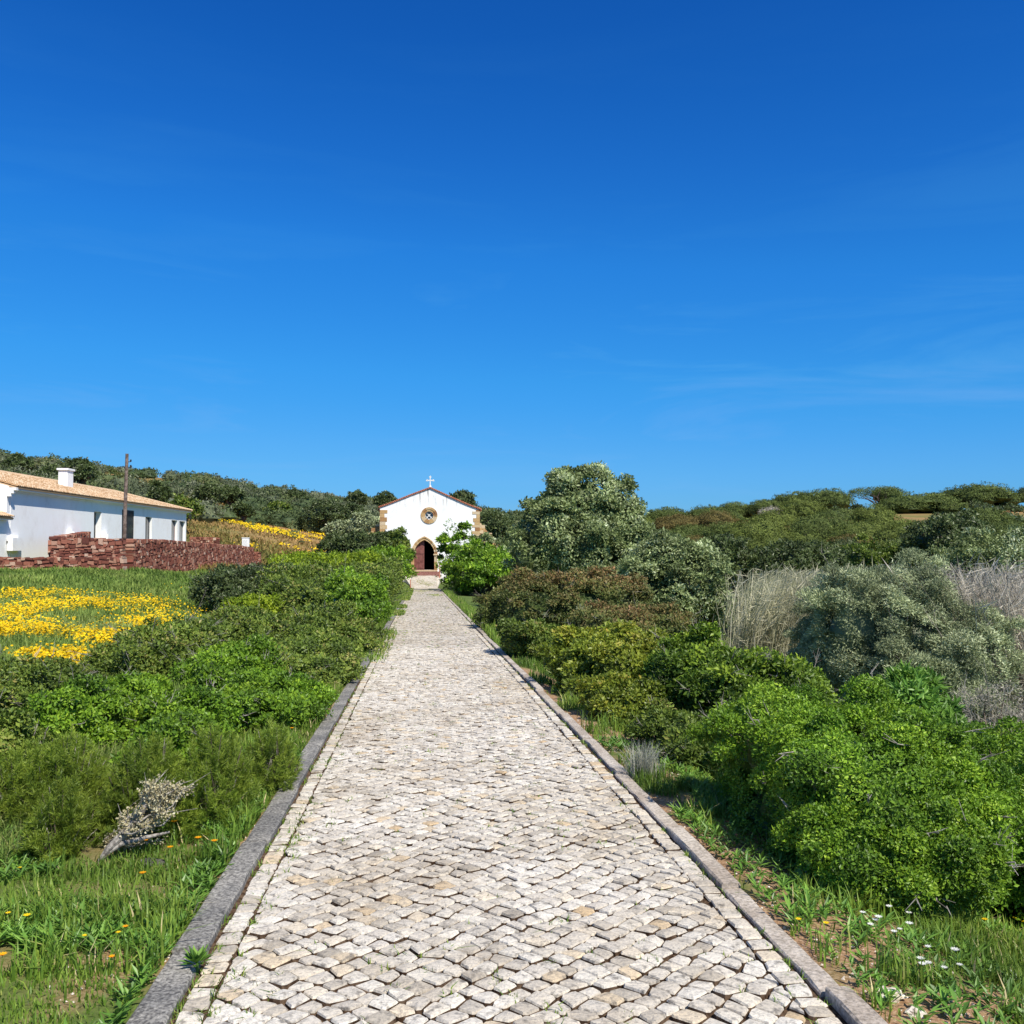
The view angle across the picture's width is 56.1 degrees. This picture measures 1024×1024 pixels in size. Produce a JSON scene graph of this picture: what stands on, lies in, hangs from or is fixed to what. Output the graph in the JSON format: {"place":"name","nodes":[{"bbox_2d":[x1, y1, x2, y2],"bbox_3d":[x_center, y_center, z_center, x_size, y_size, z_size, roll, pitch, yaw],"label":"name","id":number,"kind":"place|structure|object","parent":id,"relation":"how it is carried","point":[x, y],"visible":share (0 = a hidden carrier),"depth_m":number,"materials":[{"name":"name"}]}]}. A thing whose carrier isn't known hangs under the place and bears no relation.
{"place":"outdoors","nodes":[
{"label":"outdoors","id":0,"kind":"place"},
{"bbox_2d":[169,575,847,1023],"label":"path","id":1,"kind":"structure","parent":0,"point":[429,883],"depth_m":4.78,"materials":[{"name":"stone"}]},
{"bbox_2d":[178,943,214,974],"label":"kerb weed","id":2,"kind":"object","parent":1,"relation":"on","point":[194,955],"visible":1,"depth_m":3.85,"materials":[{"name":"green plant"}]},
{"bbox_2d":[126,591,407,1023],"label":"kerb","id":3,"kind":"structure","parent":1,"relation":"on","point":[170,985],"depth_m":4.68,"materials":[{"name":"stone"}]},
{"bbox_2d":[169,593,830,1023],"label":"weeds","id":4,"kind":"object","parent":1,"relation":"on","point":[179,1003],"visible":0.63,"depth_m":4.63,"materials":[{"name":"green plant"}]},
{"bbox_2d":[438,588,887,1023],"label":"kerb","id":5,"kind":"structure","parent":1,"relation":"on","point":[849,1005],"depth_m":4.82,"materials":[{"name":"beige stone"}]},
{"bbox_2d":[0,474,1023,1023],"bbox_3d":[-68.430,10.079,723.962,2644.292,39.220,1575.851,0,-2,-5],"label":"ground","id":6,"kind":"structure","parent":0,"point":[802,940],"depth_m":4.29,"materials":[{"name":"brown plant"}]},
{"bbox_2d":[0,452,37,473],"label":"hillside tree","id":7,"kind":"object","parent":6,"relation":"on","point":[16,459],"visible":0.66,"depth_m":181.09,"materials":[{"name":"green plant"}]},
{"bbox_2d":[0,686,56,768],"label":"shrub","id":8,"kind":"object","parent":6,"relation":"on","point":[16,730],"visible":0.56,"depth_m":6.98,"materials":[{"name":"green plant"}]},
{"bbox_2d":[0,736,61,827],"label":"needle shrub","id":9,"kind":"object","parent":6,"relation":"on","point":[9,772],"visible":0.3,"depth_m":6.14,"materials":[{"name":"green plant"}]},
{"bbox_2d":[0,638,99,721],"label":"shrub","id":10,"kind":"object","parent":6,"relation":"on","point":[21,680],"visible":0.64,"depth_m":8.93,"materials":[{"name":"green plant"}]},
{"bbox_2d":[3,719,116,835],"bbox_3d":[-2.943,1.736,6.293,0.621,0.705,1.248,0,-2,-5],"label":"needle shrub","id":11,"kind":"object","parent":6,"relation":"on","point":[67,754],"visible":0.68,"depth_m":6.17,"materials":[{"name":"green plant"}]},
{"bbox_2d":[12,769,110,865],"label":"needle shrub","id":12,"kind":"object","parent":6,"relation":"on","point":[62,819],"visible":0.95,"depth_m":5.36,"materials":[{"name":"green plant"}]},
{"bbox_2d":[0,557,126,569],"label":"red stone wall","id":13,"kind":"structure","parent":6,"relation":"on","point":[116,563],"depth_m":42.63,"materials":[{"name":"stone"}]},
{"bbox_2d":[0,735,127,877],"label":"long grass","id":14,"kind":"structure","parent":6,"relation":"on","point":[113,749],"depth_m":5.72,"materials":[{"name":"green plant"}]},
{"bbox_2d":[56,456,99,484],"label":"hillside tree","id":15,"kind":"object","parent":6,"relation":"on","point":[83,472],"visible":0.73,"depth_m":143.81,"materials":[{"name":"green plant"}]},
{"bbox_2d":[50,537,126,557],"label":"red stone wall","id":16,"kind":"structure","parent":6,"relation":"on","point":[81,547],"depth_m":44.09,"materials":[{"name":"stone"}]},
{"bbox_2d":[0,468,192,557],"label":"farmhouse","id":17,"kind":"object","parent":6,"relation":"on","point":[36,512],"visible":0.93,"depth_m":56.95,"materials":[{"name":"white paint"}]},
{"bbox_2d":[23,660,177,749],"bbox_3d":[-3.752,1.804,9.078,1.425,0.824,2.734,0,-2,-5],"label":"shrub","id":18,"kind":"object","parent":6,"relation":"on","point":[96,708],"visible":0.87,"depth_m":8.32,"materials":[{"name":"green plant"}]},
{"bbox_2d":[0,583,211,662],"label":"yellow flowers","id":19,"kind":"object","parent":6,"relation":"on","point":[10,629],"visible":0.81,"depth_m":20.00,"materials":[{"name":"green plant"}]},
{"bbox_2d":[0,565,213,740],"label":"meadow grass","id":20,"kind":"structure","parent":6,"relation":"on","point":[82,614],"depth_m":28.54,"materials":[{"name":"green plant"}]},
{"bbox_2d":[91,730,192,844],"bbox_3d":[-2.298,1.721,6.052,0.652,0.688,1.164,0,-2,-5],"label":"needle shrub","id":21,"kind":"object","parent":6,"relation":"on","point":[161,758],"visible":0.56,"depth_m":5.90,"materials":[{"name":"green plant"}]},
{"bbox_2d":[67,596,227,678],"bbox_3d":[-5.163,1.883,14.107,2.256,1.423,3.589,0,-2,-5],"label":"shrub","id":22,"kind":"object","parent":6,"relation":"on","point":[151,646],"visible":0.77,"depth_m":13.26,"materials":[{"name":"green plant"}]},
{"bbox_2d":[98,770,208,863],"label":"dead branch","id":23,"kind":"object","parent":6,"relation":"on","point":[148,812],"visible":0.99,"depth_m":5.38,"materials":[{"name":"grey wood"}]},
{"bbox_2d":[145,478,173,502],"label":"hillside tree","id":24,"kind":"object","parent":6,"relation":"on","point":[159,491],"visible":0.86,"depth_m":120.79,"materials":[{"name":"green plant"}]},
{"bbox_2d":[107,679,253,772],"bbox_3d":[-2.819,1.865,8.357,1.094,0.724,2.434,0,-2,-10],"label":"shrub","id":25,"kind":"object","parent":6,"relation":"on","point":[179,716],"visible":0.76,"depth_m":8.09,"materials":[{"name":"green plant"}]},
{"bbox_2d":[169,493,205,523],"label":"hillside tree","id":26,"kind":"object","parent":6,"relation":"on","point":[182,500],"visible":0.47,"depth_m":104.16,"materials":[{"name":"green plant"}]},
{"bbox_2d":[125,539,253,571],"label":"red stone wall","id":27,"kind":"structure","parent":6,"relation":"on","point":[169,555],"depth_m":54.08,"materials":[{"name":"stone"}]},
{"bbox_2d":[190,481,227,502],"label":"hillside tree","id":28,"kind":"object","parent":6,"relation":"on","point":[212,490],"visible":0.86,"depth_m":159.76,"materials":[{"name":"green plant"}]},
{"bbox_2d":[161,721,263,840],"bbox_3d":[-1.957,1.715,6.287,0.643,0.679,1.406,0,-2,-5],"label":"needle shrub","id":29,"kind":"object","parent":6,"relation":"on","point":[227,768],"visible":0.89,"depth_m":6.11,"materials":[{"name":"green plant"}]},
{"bbox_2d":[106,472,330,571],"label":"slope grass","id":30,"kind":"structure","parent":6,"relation":"on","point":[224,537],"depth_m":113.27,"materials":[{"name":"plant"}]},
{"bbox_2d":[167,631,296,690],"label":"shrub","id":31,"kind":"object","parent":6,"relation":"on","point":[224,660],"visible":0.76,"depth_m":12.02,"materials":[{"name":"green plant"}]},
{"bbox_2d":[185,592,293,643],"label":"shrub","id":32,"kind":"object","parent":6,"relation":"on","point":[238,623],"visible":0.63,"depth_m":17.64,"materials":[{"name":"green plant"}]},
{"bbox_2d":[186,551,301,610],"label":"trimmed shrub","id":33,"kind":"object","parent":6,"relation":"on","point":[213,587],"visible":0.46,"depth_m":28.00,"materials":[{"name":"green plant"}]},
{"bbox_2d":[219,591,285,613],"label":"shrub","id":34,"kind":"object","parent":6,"relation":"on","point":[265,602],"visible":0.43,"depth_m":23.27,"materials":[{"name":"green plant"}]},
{"bbox_2d":[0,449,533,534],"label":"hillside scrub","id":35,"kind":"object","parent":6,"relation":"on","point":[288,519],"visible":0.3,"depth_m":183.94,"materials":[{"name":"green plant"}]},
{"bbox_2d":[218,519,323,550],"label":"yellow flowers","id":36,"kind":"object","parent":6,"relation":"on","point":[260,526],"visible":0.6,"depth_m":127.74,"materials":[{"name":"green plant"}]},
{"bbox_2d":[241,716,303,791],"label":"needle shrub","id":37,"kind":"object","parent":6,"relation":"on","point":[273,755],"visible":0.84,"depth_m":7.07,"materials":[{"name":"green plant"}]},
{"bbox_2d":[206,667,340,731],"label":"shrub","id":38,"kind":"object","parent":6,"relation":"on","point":[279,695],"visible":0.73,"depth_m":9.79,"materials":[{"name":"green plant"}]},
{"bbox_2d":[269,630,367,684],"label":"shrub","id":39,"kind":"object","parent":6,"relation":"on","point":[324,656],"visible":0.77,"depth_m":13.55,"materials":[{"name":"green plant"}]},
{"bbox_2d":[266,549,373,566],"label":"trimmed shrub","id":40,"kind":"object","parent":6,"relation":"on","point":[304,559],"visible":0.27,"depth_m":36.22,"materials":[{"name":"green plant"}]},
{"bbox_2d":[297,498,342,528],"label":"hillside tree","id":41,"kind":"object","parent":6,"relation":"on","point":[320,514],"visible":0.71,"depth_m":146.50,"materials":[{"name":"green plant"}]},
{"bbox_2d":[248,559,402,617],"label":"trimmed shrub","id":42,"kind":"object","parent":6,"relation":"on","point":[304,586],"visible":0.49,"depth_m":26.96,"materials":[{"name":"green plant"}]},
{"bbox_2d":[274,599,390,652],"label":"shrub","id":43,"kind":"object","parent":6,"relation":"on","point":[339,618],"visible":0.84,"depth_m":18.43,"materials":[{"name":"green plant"}]},
{"bbox_2d":[333,501,370,521],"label":"hillside tree","id":44,"kind":"object","parent":6,"relation":"on","point":[345,512],"visible":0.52,"depth_m":137.43,"materials":[{"name":"green plant"}]},
{"bbox_2d":[311,528,393,555],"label":"trimmed shrub","id":45,"kind":"object","parent":6,"relation":"on","point":[351,541],"visible":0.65,"depth_m":79.25,"materials":[{"name":"green plant"}]},
{"bbox_2d":[323,560,393,623],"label":"trimmed shrub","id":46,"kind":"object","parent":6,"relation":"on","point":[365,592],"visible":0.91,"depth_m":22.27,"materials":[{"name":"green plant"}]},
{"bbox_2d":[347,509,379,532],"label":"hillside tree","id":47,"kind":"object","parent":6,"relation":"on","point":[360,521],"visible":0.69,"depth_m":122.70,"materials":[{"name":"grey plant"}]},
{"bbox_2d":[354,543,418,582],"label":"trimmed shrub","id":48,"kind":"object","parent":6,"relation":"on","point":[407,566],"visible":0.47,"depth_m":66.91,"materials":[{"name":"green plant"}]},
{"bbox_2d":[370,554,405,591],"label":"trimmed shrub","id":49,"kind":"object","parent":6,"relation":"on","point":[394,563],"visible":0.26,"depth_m":49.90,"materials":[{"name":"green plant"}]},
{"bbox_2d":[371,525,416,563],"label":"trimmed shrub","id":50,"kind":"object","parent":6,"relation":"on","point":[397,537],"visible":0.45,"depth_m":82.18,"materials":[{"name":"green plant"}]},
{"bbox_2d":[361,579,443,661],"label":"kerb fringe grass","id":51,"kind":"structure","parent":6,"relation":"on","point":[391,632],"depth_m":23.82,"materials":[{"name":"green plant"}]},
{"bbox_2d":[368,476,496,581],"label":"chapel","id":52,"kind":"structure","parent":6,"relation":"on","point":[422,516],"depth_m":92.71,"materials":[{"name":"white paint"}]},
{"bbox_2d":[434,518,480,582],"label":"leafy tree","id":53,"kind":"object","parent":6,"relation":"on","point":[443,539],"visible":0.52,"depth_m":78.26,"materials":[{"name":"green plant"}]},
{"bbox_2d":[434,534,515,595],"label":"leafy tree","id":54,"kind":"object","parent":6,"relation":"on","point":[467,573],"visible":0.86,"depth_m":72.10,"materials":[{"name":"green plant"}]},
{"bbox_2d":[466,531,513,591],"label":"leafy tree","id":55,"kind":"object","parent":6,"relation":"on","point":[486,537],"visible":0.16,"depth_m":80.36,"materials":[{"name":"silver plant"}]},
{"bbox_2d":[480,510,514,538],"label":"hillside tree","id":56,"kind":"object","parent":6,"relation":"on","point":[495,524],"visible":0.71,"depth_m":139.15,"materials":[{"name":"green plant"}]},
{"bbox_2d":[0,733,1023,1023],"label":"leafy weeds","id":57,"kind":"object","parent":6,"relation":"on","point":[200,873],"visible":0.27,"depth_m":4.34,"materials":[{"name":"green plant"}]},
{"bbox_2d":[492,610,570,656],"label":"trimmed shrub","id":58,"kind":"object","parent":6,"relation":"on","point":[528,636],"visible":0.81,"depth_m":17.74,"materials":[{"name":"green plant"}]},
{"bbox_2d":[471,564,655,624],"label":"trimmed shrub","id":59,"kind":"object","parent":6,"relation":"on","point":[524,593],"visible":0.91,"depth_m":24.97,"materials":[{"name":"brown plant"}]},
{"bbox_2d":[501,460,655,576],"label":"broadleaf tree","id":60,"kind":"object","parent":6,"relation":"on","point":[579,522],"visible":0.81,"depth_m":45.80,"materials":[{"name":"green plant"}]},
{"bbox_2d":[534,618,668,700],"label":"shrub","id":61,"kind":"object","parent":6,"relation":"on","point":[620,647],"visible":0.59,"depth_m":12.46,"materials":[{"name":"green plant"}]},
{"bbox_2d":[573,671,666,729],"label":"shrub","id":62,"kind":"object","parent":6,"relation":"on","point":[610,692],"visible":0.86,"depth_m":10.41,"materials":[{"name":"green plant"}]},
{"bbox_2d":[566,595,707,639],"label":"trimmed shrub","id":63,"kind":"object","parent":6,"relation":"on","point":[595,613],"visible":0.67,"depth_m":21.07,"materials":[{"name":"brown plant"}]},
{"bbox_2d":[608,739,676,781],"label":"grass tuft","id":64,"kind":"object","parent":6,"relation":"on","point":[646,760],"visible":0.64,"depth_m":7.46,"materials":[{"name":"grey plant"}]},
{"bbox_2d":[623,692,726,776],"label":"shrub","id":65,"kind":"object","parent":6,"relation":"on","point":[660,723],"visible":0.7,"depth_m":8.63,"materials":[{"name":"green plant"}]},
{"bbox_2d":[615,526,736,636],"bbox_3d":[6.876,3.646,40.413,5.719,6.084,5.581,0,-2,-5],"label":"broadleaf tree","id":66,"kind":"object","parent":6,"relation":"on","point":[674,570],"visible":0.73,"depth_m":39.23,"materials":[{"name":"green plant"}]},
{"bbox_2d":[653,513,698,530],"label":"umbrella pine","id":67,"kind":"object","parent":6,"relation":"on","point":[672,521],"visible":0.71,"depth_m":157.08,"materials":[{"name":"green plant"}]},
{"bbox_2d":[640,613,776,715],"bbox_3d":[2.184,1.951,11.182,1.875,1.530,3.125,0,-2,-5],"label":"shrub","id":68,"kind":"object","parent":6,"relation":"on","point":[692,670],"visible":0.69,"depth_m":10.51,"materials":[{"name":"green plant"}]},
{"bbox_2d":[693,509,740,526],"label":"umbrella pine","id":69,"kind":"object","parent":6,"relation":"on","point":[705,519],"visible":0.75,"depth_m":162.62,"materials":[{"name":"green plant"}]},
{"bbox_2d":[704,532,753,638],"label":"broadleaf tree","id":70,"kind":"object","parent":6,"relation":"on","point":[736,551],"visible":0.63,"depth_m":61.72,"materials":[{"name":"green plant"}]},
{"bbox_2d":[716,516,791,539],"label":"umbrella pine","id":71,"kind":"object","parent":6,"relation":"on","point":[753,529],"visible":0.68,"depth_m":119.16,"materials":[{"name":"green plant"}]},
{"bbox_2d":[500,501,1023,635],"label":"hillside scrub","id":72,"kind":"object","parent":6,"relation":"on","point":[1010,507],"visible":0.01,"depth_m":202.46,"materials":[{"name":"green plant"}]},
{"bbox_2d":[747,509,800,526],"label":"umbrella pine","id":73,"kind":"object","parent":6,"relation":"on","point":[785,519],"visible":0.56,"depth_m":141.10,"materials":[{"name":"green plant"}]},
{"bbox_2d":[713,633,856,707],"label":"shrub","id":74,"kind":"object","parent":6,"relation":"on","point":[788,670],"visible":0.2,"depth_m":10.26,"materials":[{"name":"green plant"}]},
{"bbox_2d":[744,537,854,583],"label":"broadleaf tree","id":75,"kind":"object","parent":6,"relation":"on","point":[801,555],"visible":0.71,"depth_m":60.63,"materials":[{"name":"green plant"}]},
{"bbox_2d":[775,495,828,518],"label":"umbrella pine","id":76,"kind":"object","parent":6,"relation":"on","point":[801,508],"visible":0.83,"depth_m":158.37,"materials":[{"name":"green plant"}]},
{"bbox_2d":[780,600,835,672],"bbox_3d":[6.752,3.076,20.757,1.793,2.770,3.265,0,-2,-5],"label":"olive tree","id":77,"kind":"object","parent":6,"relation":"on","point":[795,631],"visible":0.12,"depth_m":20.84,"materials":[{"name":"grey plant"}]},
{"bbox_2d":[788,519,842,540],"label":"umbrella pine","id":78,"kind":"object","parent":6,"relation":"on","point":[820,529],"visible":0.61,"depth_m":119.45,"materials":[{"name":"green plant"}]},
{"bbox_2d":[714,560,917,655],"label":"dry reeds","id":79,"kind":"object","parent":6,"relation":"on","point":[767,618],"visible":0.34,"depth_m":24.29,"materials":[{"name":"beige plant"}]},
{"bbox_2d":[788,511,856,530],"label":"umbrella pine","id":80,"kind":"object","parent":6,"relation":"on","point":[834,520],"visible":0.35,"depth_m":122.32,"materials":[{"name":"green plant"}]},
{"bbox_2d":[799,487,857,509],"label":"umbrella pine","id":81,"kind":"object","parent":6,"relation":"on","point":[829,498],"visible":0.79,"depth_m":203.47,"materials":[{"name":"green plant"}]},
{"bbox_2d":[682,661,1023,912],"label":"shrub","id":82,"kind":"object","parent":6,"relation":"on","point":[884,748],"visible":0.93,"depth_m":5.63,"materials":[{"name":"green plant"}]},
{"bbox_2d":[825,520,881,540],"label":"umbrella pine","id":83,"kind":"object","parent":6,"relation":"on","point":[855,528],"visible":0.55,"depth_m":106.55,"materials":[{"name":"green plant"}]},
{"bbox_2d":[848,503,897,522],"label":"umbrella pine","id":84,"kind":"object","parent":6,"relation":"on","point":[861,513],"visible":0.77,"depth_m":133.59,"materials":[{"name":"green plant"}]},
{"bbox_2d":[843,485,907,503],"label":"umbrella pine","id":85,"kind":"object","parent":6,"relation":"on","point":[867,491],"visible":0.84,"depth_m":212.48,"materials":[{"name":"green plant"}]},
{"bbox_2d":[838,532,922,570],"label":"broadleaf tree","id":86,"kind":"object","parent":6,"relation":"on","point":[866,552],"visible":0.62,"depth_m":71.84,"materials":[{"name":"green plant"}]},
{"bbox_2d":[859,512,916,529],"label":"umbrella pine","id":87,"kind":"object","parent":6,"relation":"on","point":[885,520],"visible":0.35,"depth_m":113.72,"materials":[{"name":"green plant"}]},
{"bbox_2d":[871,520,914,541],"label":"umbrella pine","id":88,"kind":"object","parent":6,"relation":"on","point":[887,532],"visible":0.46,"depth_m":99.71,"materials":[{"name":"green plant"}]},
{"bbox_2d":[765,756,1021,917],"bbox_3d":[2.041,1.781,5.246,1.286,0.842,1.564,-1,-2,24],"label":"shrub","id":89,"kind":"object","parent":6,"relation":"on","point":[960,863],"visible":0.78,"depth_m":4.78,"materials":[{"name":"green plant"}]},
{"bbox_2d":[780,547,1023,721],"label":"olive tree","id":90,"kind":"object","parent":6,"relation":"on","point":[877,615],"visible":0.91,"depth_m":18.16,"materials":[{"name":"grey plant"}]},
{"bbox_2d":[845,659,973,727],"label":"shrub","id":91,"kind":"object","parent":6,"relation":"on","point":[922,687],"visible":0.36,"depth_m":11.38,"materials":[{"name":"green plant"}]},
{"bbox_2d":[873,491,968,513],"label":"umbrella pine","id":92,"kind":"object","parent":6,"relation":"on","point":[909,503],"visible":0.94,"depth_m":199.27,"materials":[{"name":"green plant"}]},
{"bbox_2d":[897,506,995,577],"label":"broadleaf tree","id":93,"kind":"object","parent":6,"relation":"on","point":[939,530],"visible":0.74,"depth_m":68.53,"materials":[{"name":"green plant"}]},
{"bbox_2d":[884,553,1023,734],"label":"dry reeds","id":94,"kind":"object","parent":6,"relation":"on","point":[1008,602],"visible":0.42,"depth_m":18.47,"materials":[{"name":"grey plant"}]},
{"bbox_2d":[927,522,1023,593],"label":"olive tree","id":95,"kind":"object","parent":6,"relation":"on","point":[971,545],"visible":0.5,"depth_m":48.36,"materials":[{"name":"green plant"}]},
{"bbox_2d":[935,715,1023,928],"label":"shrub","id":96,"kind":"object","parent":6,"relation":"on","point":[989,741],"visible":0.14,"depth_m":6.57,"materials":[{"name":"green plant"}]},
{"bbox_2d":[939,480,1023,505],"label":"umbrella pine","id":97,"kind":"object","parent":6,"relation":"on","point":[996,494],"visible":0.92,"depth_m":220.30,"materials":[{"name":"green plant"}]},
{"bbox_2d":[943,662,1023,733],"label":"dry reeds","id":98,"kind":"object","parent":6,"relation":"on","point":[981,695],"visible":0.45,"depth_m":12.80,"materials":[{"name":"grey plant"}]},
{"bbox_2d":[954,507,1016,525],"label":"umbrella pine","id":99,"kind":"object","parent":6,"relation":"on","point":[995,515],"visible":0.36,"depth_m":111.82,"materials":[{"name":"green plant"}]},
{"bbox_2d":[0,0,1023,514],"label":"sky","id":100,"kind":"structure","parent":0,"point":[705,252],"materials":[{"name":"blue"}]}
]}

